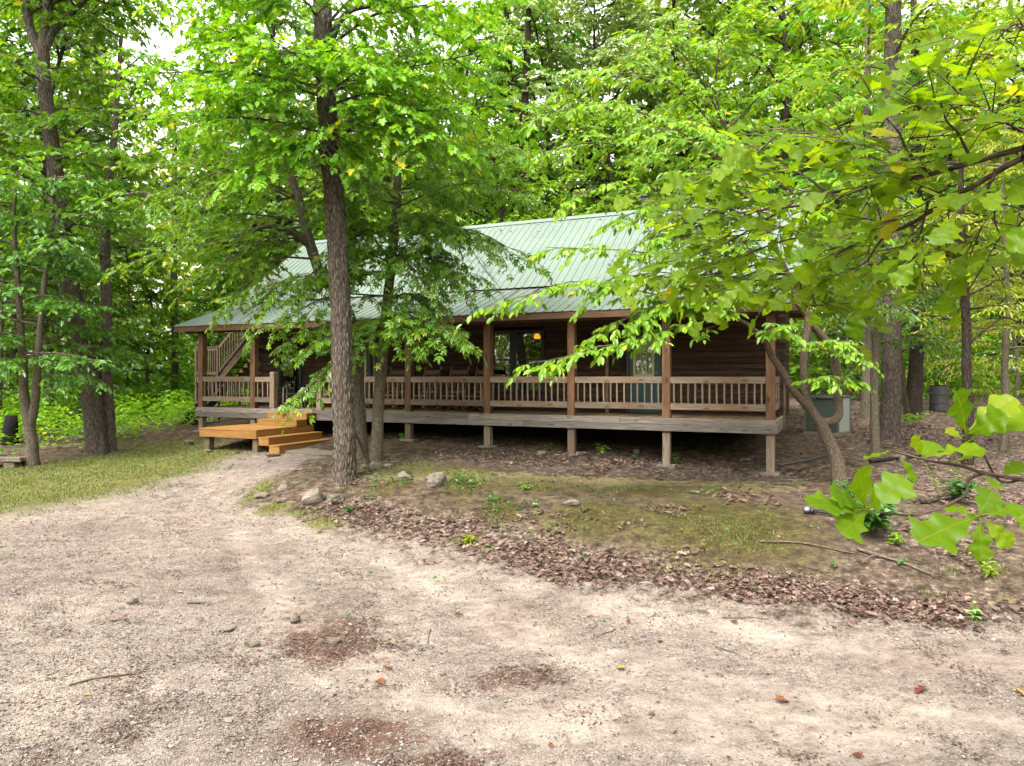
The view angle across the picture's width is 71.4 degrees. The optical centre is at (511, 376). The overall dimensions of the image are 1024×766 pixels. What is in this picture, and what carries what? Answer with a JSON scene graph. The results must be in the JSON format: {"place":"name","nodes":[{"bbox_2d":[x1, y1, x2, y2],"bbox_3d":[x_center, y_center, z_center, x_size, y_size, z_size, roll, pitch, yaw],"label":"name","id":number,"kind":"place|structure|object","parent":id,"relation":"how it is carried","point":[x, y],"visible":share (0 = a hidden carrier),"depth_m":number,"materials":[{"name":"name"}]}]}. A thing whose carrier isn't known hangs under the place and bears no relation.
{"place":"outdoors","nodes":[
{"label":"outdoors","id":0,"kind":"place"},
{"bbox_2d":[0,448,1023,765],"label":"driveway","id":1,"kind":"structure","parent":0,"point":[704,718],"depth_m":7.42,"materials":[{"name":"beige gravel"}]},
{"bbox_2d":[69,671,143,685],"bbox_3d":[-3.816,2.831,6.726,0.620,0.043,0.064,0,0,-37],"label":"stick","id":2,"kind":"object","parent":1,"relation":"on","point":[78,682],"visible":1,"depth_m":6.70,"materials":[{"name":"brown wood"}]},
{"bbox_2d":[0,478,1023,765],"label":"leaf crumbs","id":3,"kind":"object","parent":1,"relation":"on","point":[388,646],"visible":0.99,"depth_m":7.05,"materials":[{"name":"brown plant"}]},
{"bbox_2d":[0,378,1023,624],"bbox_3d":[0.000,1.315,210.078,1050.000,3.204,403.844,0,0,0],"label":"ground","id":4,"kind":"structure","parent":0,"point":[714,454],"depth_m":12.92,"materials":[{"name":"brown soil"}]},
{"bbox_2d":[1,415,18,444],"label":"tree stump","id":5,"kind":"object","parent":4,"relation":"on","point":[10,425],"visible":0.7,"depth_m":20.79,"materials":[{"name":"brown wood"}]},
{"bbox_2d":[0,456,25,467],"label":"stone bench","id":6,"kind":"object","parent":4,"relation":"on","point":[11,462],"visible":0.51,"depth_m":17.20,"materials":[{"name":"stone"}]},
{"bbox_2d":[0,207,99,429],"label":"understory tree","id":7,"kind":"object","parent":4,"relation":"on","point":[34,262],"visible":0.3,"depth_m":24.06,"materials":[{"name":"green plant"}]},
{"bbox_2d":[0,6,132,302],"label":"woodland tree","id":8,"kind":"object","parent":4,"relation":"on","point":[32,84],"visible":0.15,"depth_m":31.87,"materials":[{"name":"green plant"}]},
{"bbox_2d":[0,172,150,466],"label":"understory tree","id":9,"kind":"object","parent":4,"relation":"on","point":[53,300],"visible":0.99,"depth_m":17.46,"materials":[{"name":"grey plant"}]},
{"bbox_2d":[0,1,154,410],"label":"woodland tree","id":10,"kind":"object","parent":4,"relation":"on","point":[12,350],"visible":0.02,"depth_m":33.57,"materials":[{"name":"green plant"}]},
{"bbox_2d":[2,207,164,420],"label":"understory tree","id":11,"kind":"object","parent":4,"relation":"on","point":[90,299],"visible":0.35,"depth_m":26.09,"materials":[{"name":"green plant"}]},
{"bbox_2d":[0,0,185,418],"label":"woodland tree","id":12,"kind":"object","parent":4,"relation":"on","point":[71,43],"visible":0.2,"depth_m":27.58,"materials":[{"name":"green plant"}]},
{"bbox_2d":[0,43,188,398],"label":"woodland tree","id":13,"kind":"object","parent":4,"relation":"on","point":[88,60],"visible":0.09,"depth_m":38.78,"materials":[{"name":"green plant"}]},
{"bbox_2d":[32,166,166,368],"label":"woodland tree","id":14,"kind":"object","parent":4,"relation":"on","point":[138,288],"visible":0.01,"depth_m":51.61,"materials":[{"name":"green plant"}]},
{"bbox_2d":[0,0,208,454],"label":"oak tree","id":15,"kind":"object","parent":4,"relation":"on","point":[99,419],"visible":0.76,"depth_m":18.96,"materials":[{"name":"green plant"}]},
{"bbox_2d":[54,157,181,341],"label":"woodland tree","id":16,"kind":"object","parent":4,"relation":"on","point":[151,227],"visible":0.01,"depth_m":62.70,"materials":[{"name":"green plant"}]},
{"bbox_2d":[69,234,189,406],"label":"understory tree","id":17,"kind":"object","parent":4,"relation":"on","point":[156,319],"visible":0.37,"depth_m":30.14,"materials":[{"name":"green plant"}]},
{"bbox_2d":[0,383,259,456],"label":"undergrowth","id":18,"kind":"object","parent":4,"relation":"on","point":[124,410],"visible":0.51,"depth_m":23.68,"materials":[{"name":"green plant"}]},
{"bbox_2d":[3,363,259,410],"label":"undergrowth","id":19,"kind":"object","parent":4,"relation":"on","point":[185,387],"visible":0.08,"depth_m":33.46,"materials":[{"name":"green plant"}]},
{"bbox_2d":[65,257,207,408],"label":"understory tree","id":20,"kind":"object","parent":4,"relation":"on","point":[163,313],"visible":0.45,"depth_m":30.81,"materials":[{"name":"green plant"}]},
{"bbox_2d":[112,111,232,402],"bbox_3d":[-15.530,-5.201,33.079,5.549,13.812,5.320,0,0,-30],"label":"oak tree","id":21,"kind":"object","parent":4,"relation":"on","point":[173,275],"visible":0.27,"depth_m":32.83,"materials":[{"name":"green plant"}]},
{"bbox_2d":[131,92,289,337],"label":"woodland tree","id":22,"kind":"object","parent":4,"relation":"on","point":[162,206],"visible":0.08,"depth_m":53.68,"materials":[{"name":"green plant"}]},
{"bbox_2d":[179,223,259,385],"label":"understory tree","id":23,"kind":"object","parent":4,"relation":"on","point":[229,290],"visible":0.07,"depth_m":36.63,"materials":[{"name":"green plant"}]},
{"bbox_2d":[178,278,274,424],"bbox_3d":[-9.913,-0.793,24.751,3.738,5.177,2.832,0,0,24],"label":"outdoor staircase","id":24,"kind":"structure","parent":4,"relation":"on","point":[216,368],"depth_m":25.30,"materials":[{"name":"brown wood"}]},
{"bbox_2d":[159,88,307,342],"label":"woodland tree","id":25,"kind":"object","parent":4,"relation":"on","point":[188,214],"visible":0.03,"depth_m":42.34,"materials":[{"name":"green plant"}]},
{"bbox_2d":[165,129,315,385],"bbox_3d":[-12.549,-5.322,35.792,8.148,14.205,8.150,0,0,-13],"label":"woodland tree","id":26,"kind":"object","parent":4,"relation":"on","point":[235,151],"visible":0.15,"depth_m":34.25,"materials":[{"name":"green plant"}]},
{"bbox_2d":[199,412,332,453],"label":"entry steps","id":27,"kind":"structure","parent":4,"relation":"on","point":[299,432],"depth_m":18.55,"materials":[{"name":"brown wood"}]},
{"bbox_2d":[99,11,445,458],"bbox_3d":[-5.144,-2.768,15.919,7.584,9.740,3.634,0,0,0],"label":"leaning tree","id":28,"kind":"object","parent":4,"relation":"on","point":[306,240],"visible":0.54,"depth_m":15.63,"materials":[{"name":"green plant"}]},
{"bbox_2d":[150,0,405,353],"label":"woodland tree","id":29,"kind":"object","parent":4,"relation":"on","point":[275,207],"visible":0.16,"depth_m":33.29,"materials":[{"name":"green plant"}]},
{"bbox_2d":[285,448,332,454],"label":"concrete slab","id":30,"kind":"structure","parent":4,"relation":"on","point":[312,451],"depth_m":17.59,"materials":[{"name":"grey concrete"}]},
{"bbox_2d":[301,488,322,504],"bbox_3d":[-3.636,2.201,12.998,0.393,0.342,0.297,0,0,-34],"label":"rock","id":31,"kind":"object","parent":4,"relation":"on","point":[314,496],"visible":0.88,"depth_m":12.91,"materials":[{"name":"stone"}]},
{"bbox_2d":[97,0,563,483],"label":"oak tree","id":32,"kind":"object","parent":4,"relation":"on","point":[391,127],"visible":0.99,"depth_m":13.27,"materials":[{"name":"green plant"}]},
{"bbox_2d":[250,1,416,278],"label":"woodland tree","id":33,"kind":"object","parent":4,"relation":"on","point":[309,18],"visible":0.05,"depth_m":41.68,"materials":[{"name":"green plant"}]},
{"bbox_2d":[327,494,343,503],"bbox_3d":[-3.173,2.228,12.981,0.423,0.188,0.292,0,0,25],"label":"rock","id":34,"kind":"object","parent":4,"relation":"on","point":[335,498],"visible":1,"depth_m":12.91,"materials":[{"name":"stone"}]},
{"bbox_2d":[245,47,444,268],"bbox_3d":[-8.082,-7.637,36.137,10.220,18.621,10.278,0,0,29],"label":"woodland tree","id":35,"kind":"object","parent":4,"relation":"on","point":[312,186],"visible":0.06,"depth_m":34.53,"materials":[{"name":"green plant"}]},
{"bbox_2d":[356,432,370,466],"bbox_3d":[-3.099,1.502,14.779,0.131,0.953,0.633,0,0,32],"label":"dead branch","id":36,"kind":"object","parent":4,"relation":"on","point":[366,456],"visible":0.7,"depth_m":14.80,"materials":[{"name":"brown wood"}]},
{"bbox_2d":[286,41,502,255],"bbox_3d":[-5.089,-6.984,32.933,9.433,17.574,9.435,0,0,-8],"label":"woodland tree","id":37,"kind":"object","parent":4,"relation":"on","point":[384,163],"visible":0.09,"depth_m":31.55,"materials":[{"name":"green plant"}]},
{"bbox_2d":[226,18,572,461],"bbox_3d":[-2.382,-2.804,15.449,7.412,9.829,3.437,0,0,0],"label":"hickory tree","id":38,"kind":"object","parent":4,"relation":"on","point":[453,234],"visible":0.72,"depth_m":15.00,"materials":[{"name":"green plant"}]},
{"bbox_2d":[426,472,447,487],"bbox_3d":[-1.415,1.969,13.524,0.366,0.321,0.352,0,0,15],"label":"rock","id":39,"kind":"object","parent":4,"relation":"on","point":[436,479],"visible":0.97,"depth_m":13.40,"materials":[{"name":"stone"}]},
{"bbox_2d":[359,0,560,233],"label":"woodland tree","id":40,"kind":"object","parent":4,"relation":"on","point":[485,59],"visible":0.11,"depth_m":35.89,"materials":[{"name":"green plant"}]},
{"bbox_2d":[408,101,568,226],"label":"woodland tree","id":41,"kind":"object","parent":4,"relation":"on","point":[527,215],"visible":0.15,"depth_m":32.63,"materials":[{"name":"green plant"}]},
{"bbox_2d":[173,193,807,475],"bbox_3d":[-0.141,-1.610,22.897,17.779,7.979,10.321,0,0,24],"label":"log cabin","id":42,"kind":"object","parent":4,"relation":"on","point":[728,379],"visible":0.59,"depth_m":18.87,"materials":[{"name":"brown wood"}]},
{"bbox_2d":[278,346,301,389],"bbox_3d":[-7.163,-0.280,23.056,0.950,1.400,0.155,0,0,24],"label":"window","id":43,"kind":"structure","parent":42,"relation":"in","point":[286,377],"depth_m":23.09,"materials":[{"name":"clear glass"}]},
{"bbox_2d":[283,376,304,407],"bbox_3d":[-6.717,0.452,22.096,0.566,0.998,0.876,0,0,-5],"label":"metal chair","id":44,"kind":"object","parent":42,"relation":"on","point":[296,379],"visible":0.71,"depth_m":22.12,"materials":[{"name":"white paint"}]},
{"bbox_2d":[362,341,371,407],"bbox_3d":[-4.711,-0.065,21.962,0.920,2.030,0.170,0,0,24],"label":"door","id":45,"kind":"structure","parent":42,"relation":"in","point":[367,367],"depth_m":21.82,"materials":[{"name":"teal paint"}]},
{"bbox_2d":[384,366,404,409],"bbox_3d":[-3.426,0.318,20.700,0.651,1.257,1.058,0,0,21],"label":"rocking chair","id":46,"kind":"object","parent":42,"relation":"on","point":[396,372],"visible":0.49,"depth_m":20.90,"materials":[{"name":"brown wood"}]},
{"bbox_2d":[414,366,442,410],"bbox_3d":[-2.427,0.318,20.202,0.651,1.257,1.058,0,0,30],"label":"rocking chair","id":47,"kind":"object","parent":42,"relation":"on","point":[432,372],"visible":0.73,"depth_m":20.34,"materials":[{"name":"brown wood"}]},
{"bbox_2d":[437,366,469,410],"bbox_3d":[-1.596,0.318,19.890,0.651,1.257,1.058,0,0,22],"label":"rocking chair","id":48,"kind":"object","parent":42,"relation":"on","point":[456,372],"visible":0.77,"depth_m":20.07,"materials":[{"name":"brown wood"}]},
{"bbox_2d":[461,366,495,410],"bbox_3d":[-0.884,0.318,19.574,0.651,1.257,1.058,0,0,27],"label":"rocking chair","id":49,"kind":"object","parent":42,"relation":"on","point":[479,372],"visible":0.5,"depth_m":19.73,"materials":[{"name":"brown wood"}]},
{"bbox_2d":[493,329,544,391],"bbox_3d":[0.156,-0.440,19.815,1.640,1.720,0.155,0,0,24],"label":"window","id":50,"kind":"structure","parent":42,"relation":"in","point":[512,359],"depth_m":19.81,"materials":[{"name":"black glass"}]},
{"bbox_2d":[626,334,661,413],"bbox_3d":[3.400,-0.065,18.370,0.900,2.030,0.170,0,0,24],"label":"door","id":51,"kind":"structure","parent":42,"relation":"in","point":[655,364],"depth_m":18.37,"materials":[{"name":"teal paint"}]},
{"bbox_2d":[0,436,1023,622],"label":"ground cover","id":52,"kind":"object","parent":4,"relation":"on","point":[549,527],"visible":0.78,"depth_m":13.02,"materials":[{"name":"green plant"}]},
{"bbox_2d":[3,95,1023,387],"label":"distant woods","id":53,"kind":"object","parent":4,"relation":"on","point":[183,265],"depth_m":66.74,"materials":[{"name":"green plant"}]},
{"bbox_2d":[440,45,586,222],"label":"woodland tree","id":54,"kind":"object","parent":4,"relation":"on","point":[487,211],"visible":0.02,"depth_m":43.13,"materials":[{"name":"green plant"}]},
{"bbox_2d":[5,391,1023,639],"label":"leaf litter","id":55,"kind":"object","parent":4,"relation":"on","point":[767,587],"visible":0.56,"depth_m":10.34,"materials":[{"name":"brown plant"}]},
{"bbox_2d":[442,0,590,219],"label":"oak tree","id":56,"kind":"object","parent":4,"relation":"on","point":[551,72],"visible":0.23,"depth_m":36.81,"materials":[{"name":"green plant"}]},
{"bbox_2d":[31,293,1023,401],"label":"undergrowth","id":57,"kind":"object","parent":4,"relation":"on","point":[814,360],"visible":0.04,"depth_m":36.61,"materials":[{"name":"green plant"}]},
{"bbox_2d":[450,0,608,220],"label":"oak tree","id":58,"kind":"object","parent":4,"relation":"on","point":[524,116],"visible":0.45,"depth_m":35.82,"materials":[{"name":"green plant"}]},
{"bbox_2d":[450,0,652,219],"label":"woodland tree","id":59,"kind":"object","parent":4,"relation":"on","point":[547,87],"visible":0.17,"depth_m":37.83,"materials":[{"name":"green plant"}]},
{"bbox_2d":[505,0,697,219],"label":"woodland tree","id":60,"kind":"object","parent":4,"relation":"on","point":[596,56],"visible":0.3,"depth_m":37.38,"materials":[{"name":"green plant"}]},
{"bbox_2d":[530,86,684,216],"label":"woodland tree","id":61,"kind":"object","parent":4,"relation":"on","point":[590,117],"visible":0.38,"depth_m":33.04,"materials":[{"name":"green plant"}]},
{"bbox_2d":[552,0,718,193],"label":"woodland tree","id":62,"kind":"object","parent":4,"relation":"on","point":[642,104],"visible":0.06,"depth_m":42.58,"materials":[{"name":"green plant"}]},
{"bbox_2d":[562,0,791,213],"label":"woodland tree","id":63,"kind":"object","parent":4,"relation":"on","point":[655,22],"visible":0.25,"depth_m":36.52,"materials":[{"name":"green plant"}]},
{"bbox_2d":[454,0,915,487],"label":"dogwood tree","id":64,"kind":"object","parent":4,"relation":"on","point":[645,321],"visible":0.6,"depth_m":12.88,"materials":[{"name":"green plant"}]},
{"bbox_2d":[605,9,768,198],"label":"woodland tree","id":65,"kind":"object","parent":4,"relation":"on","point":[657,168],"visible":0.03,"depth_m":41.87,"materials":[{"name":"green plant"}]},
{"bbox_2d":[643,70,830,360],"bbox_3d":[10.320,-6.681,34.387,9.233,16.149,9.234,0,0,-8],"label":"woodland tree","id":66,"kind":"object","parent":4,"relation":"on","point":[730,103],"visible":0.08,"depth_m":33.32,"materials":[{"name":"green plant"}]},
{"bbox_2d":[623,0,853,224],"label":"woodland tree","id":67,"kind":"object","parent":4,"relation":"on","point":[710,9],"visible":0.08,"depth_m":36.77,"materials":[{"name":"green plant"}]},
{"bbox_2d":[651,0,879,242],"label":"woodland tree","id":68,"kind":"object","parent":4,"relation":"on","point":[806,53],"visible":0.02,"depth_m":40.38,"materials":[{"name":"green plant"}]},
{"bbox_2d":[655,0,910,337],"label":"woodland tree","id":69,"kind":"object","parent":4,"relation":"on","point":[772,49],"visible":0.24,"depth_m":30.58,"materials":[{"name":"green plant"}]},
{"bbox_2d":[779,454,827,465],"bbox_3d":[7.424,1.704,17.264,0.724,0.364,5.767,0,0,31],"label":"drain hose","id":70,"kind":"object","parent":4,"relation":"on","point":[802,461],"visible":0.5,"depth_m":15.40,"materials":[{"name":"black plastic"}]},
{"bbox_2d":[759,540,856,553],"bbox_3d":[4.241,2.435,10.266,1.292,0.098,0.172,0,0,22],"label":"fallen branch","id":71,"kind":"object","parent":4,"relation":"on","point":[776,541],"visible":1,"depth_m":10.36,"materials":[{"name":"brown wood"}]},
{"bbox_2d":[593,1,1023,561],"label":"overhanging oak","id":72,"kind":"object","parent":4,"relation":"on","point":[1002,414],"visible":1,"depth_m":2.87,"materials":[{"name":"green plant"}]},
{"bbox_2d":[803,506,844,514],"bbox_3d":[5.140,2.173,11.441,0.871,0.126,0.124,0,0,30],"label":"path light","id":73,"kind":"object","parent":4,"relation":"on","point":[808,510],"visible":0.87,"depth_m":11.56,"materials":[{"name":"silver plastic"}]},
{"bbox_2d":[803,394,851,436],"bbox_3d":[9.016,1.115,20.384,1.000,1.200,0.960,0,0,45],"label":"air conditioner","id":74,"kind":"object","parent":4,"relation":"on","point":[824,406],"visible":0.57,"depth_m":20.11,"materials":[{"name":"metal"}]},
{"bbox_2d":[755,0,943,389],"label":"woodland tree","id":75,"kind":"object","parent":4,"relation":"on","point":[847,78],"visible":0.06,"depth_m":35.70,"materials":[{"name":"green plant"}]},
{"bbox_2d":[789,257,928,399],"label":"understory tree","id":76,"kind":"object","parent":4,"relation":"on","point":[849,372],"visible":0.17,"depth_m":28.97,"materials":[{"name":"green plant"}]},
{"bbox_2d":[767,0,986,418],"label":"oak tree","id":77,"kind":"object","parent":4,"relation":"on","point":[865,393],"visible":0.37,"depth_m":22.93,"materials":[{"name":"green plant"}]},
{"bbox_2d":[854,494,908,537],"bbox_3d":[5.336,2.085,10.559,0.904,0.654,0.807,0,0,-22],"label":"ivy bush","id":78,"kind":"object","parent":4,"relation":"on","point":[873,522],"visible":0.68,"depth_m":10.40,"materials":[{"name":"green plant"}]},
{"bbox_2d":[804,191,961,453],"bbox_3d":[8.636,-1.150,17.003,3.705,6.655,3.400,0,0,-35],"label":"sapling","id":79,"kind":"object","parent":4,"relation":"on","point":[875,442],"visible":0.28,"depth_m":17.09,"materials":[{"name":"green plant"}]},
{"bbox_2d":[814,16,956,385],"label":"woodland tree","id":80,"kind":"object","parent":4,"relation":"on","point":[906,109],"visible":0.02,"depth_m":40.70,"materials":[{"name":"green plant"}]},
{"bbox_2d":[759,0,1020,439],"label":"oak tree","id":81,"kind":"object","parent":4,"relation":"on","point":[891,43],"visible":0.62,"depth_m":19.41,"materials":[{"name":"green plant"}]},
{"bbox_2d":[857,547,930,574],"bbox_3d":[5.096,2.504,9.633,0.411,0.204,0.954,0,0,-45],"label":"fallen branch","id":82,"kind":"object","parent":4,"relation":"on","point":[871,553],"visible":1,"depth_m":9.79,"materials":[{"name":"brown wood"}]},
{"bbox_2d":[868,454,921,462],"bbox_3d":[8.903,1.893,16.528,1.945,0.116,0.150,0,0,-28],"label":"fallen branch","id":83,"kind":"object","parent":4,"relation":"on","point":[875,460],"visible":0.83,"depth_m":16.33,"materials":[{"name":"brown wood"}]},
{"bbox_2d":[887,532,903,545],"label":"weed clump","id":84,"kind":"object","parent":4,"relation":"on","point":[899,539],"visible":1,"depth_m":10.24,"materials":[{"name":"green plant"}]},
{"bbox_2d":[838,259,973,417],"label":"sapling","id":85,"kind":"object","parent":4,"relation":"on","point":[906,405],"visible":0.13,"depth_m":22.79,"materials":[{"name":"green plant"}]},
{"bbox_2d":[789,368,1023,403],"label":"undergrowth","id":86,"kind":"object","parent":4,"relation":"on","point":[950,387],"visible":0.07,"depth_m":33.00,"materials":[{"name":"green plant"}]},
{"bbox_2d":[830,78,994,320],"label":"woodland tree","id":87,"kind":"object","parent":4,"relation":"on","point":[929,195],"visible":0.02,"depth_m":44.70,"materials":[{"name":"green plant"}]},
{"bbox_2d":[901,410,929,427],"bbox_3d":[11.829,1.256,21.241,1.176,0.581,0.805,0,0,30],"label":"weed clump","id":88,"kind":"object","parent":4,"relation":"on","point":[919,417],"visible":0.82,"depth_m":21.20,"materials":[{"name":"green plant"}]},
{"bbox_2d":[814,115,1023,465],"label":"young tree","id":89,"kind":"object","parent":4,"relation":"on","point":[966,354],"visible":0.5,"depth_m":15.95,"materials":[{"name":"green plant"}]},
{"bbox_2d":[818,0,1023,414],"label":"oak tree","id":90,"kind":"object","parent":4,"relation":"on","point":[914,387],"visible":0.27,"depth_m":23.44,"materials":[{"name":"green plant"}]},
{"bbox_2d":[852,242,1001,392],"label":"understory tree","id":91,"kind":"object","parent":4,"relation":"on","point":[930,309],"visible":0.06,"depth_m":35.84,"materials":[{"name":"green plant"}]},
{"bbox_2d":[929,385,948,411],"bbox_3d":[14.558,0.731,24.316,0.600,0.905,0.596,0,0,0],"label":"metal barrel","id":92,"kind":"object","parent":4,"relation":"on","point":[938,398],"visible":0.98,"depth_m":24.08,"materials":[{"name":"metal"}]},
{"bbox_2d":[856,0,1023,379],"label":"woodland tree","id":93,"kind":"object","parent":4,"relation":"on","point":[1010,157],"visible":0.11,"depth_m":38.50,"materials":[{"name":"green plant"}]},
{"bbox_2d":[880,262,1014,389],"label":"understory tree","id":94,"kind":"object","parent":4,"relation":"on","point":[948,376],"visible":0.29,"depth_m":30.84,"materials":[{"name":"green plant"}]},
{"bbox_2d":[930,476,985,503],"bbox_3d":[7.763,1.983,12.409,0.688,0.525,0.702,0,0,-22],"label":"ivy bush","id":95,"kind":"object","parent":4,"relation":"on","point":[957,492],"visible":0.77,"depth_m":12.36,"materials":[{"name":"green plant"}]},
{"bbox_2d":[910,114,1023,452],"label":"young tree","id":96,"kind":"object","parent":4,"relation":"on","point":[1003,443],"visible":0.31,"depth_m":17.86,"materials":[{"name":"green plant"}]},
{"bbox_2d":[923,0,1023,392],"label":"woodland tree","id":97,"kind":"object","parent":4,"relation":"on","point":[986,14],"visible":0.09,"depth_m":37.19,"materials":[{"name":"green plant"}]},
{"bbox_2d":[923,0,1023,386],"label":"woodland tree","id":98,"kind":"object","parent":4,"relation":"on","point":[1000,3],"visible":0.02,"depth_m":45.62,"materials":[{"name":"green plant"}]},
{"bbox_2d":[965,601,982,618],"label":"weed clump","id":99,"kind":"object","parent":4,"relation":"on","point":[974,611],"visible":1,"depth_m":8.34,"materials":[{"name":"green plant"}]},
{"bbox_2d":[926,252,1023,401],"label":"understory tree","id":100,"kind":"object","parent":4,"relation":"on","point":[985,362],"visible":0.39,"depth_m":25.05,"materials":[{"name":"green plant"}]},
{"bbox_2d":[943,0,1023,256],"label":"woodland tree","id":101,"kind":"object","parent":4,"relation":"on","point":[1006,47],"visible":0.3,"depth_m":30.66,"materials":[{"name":"green plant"}]},
{"bbox_2d":[947,245,1023,382],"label":"understory tree","id":102,"kind":"object","parent":4,"relation":"on","point":[998,352],"visible":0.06,"depth_m":38.05,"materials":[{"name":"green plant"}]},
{"bbox_2d":[981,560,1000,578],"bbox_3d":[6.212,2.506,9.251,0.207,0.284,0.231,0,0,0],"label":"weed clump","id":103,"kind":"object","parent":4,"relation":"on","point":[988,572],"visible":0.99,"depth_m":9.24,"materials":[{"name":"green plant"}]},
{"bbox_2d":[0,407,1023,680],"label":"grass","id":104,"kind":"structure","parent":0,"point":[86,465],"depth_m":15.24,"materials":[{"name":"green plant"}]},
{"bbox_2d":[0,0,1023,374],"label":"sky","id":105,"kind":"structure","parent":0,"point":[167,46],"materials":[{"name":"white"}]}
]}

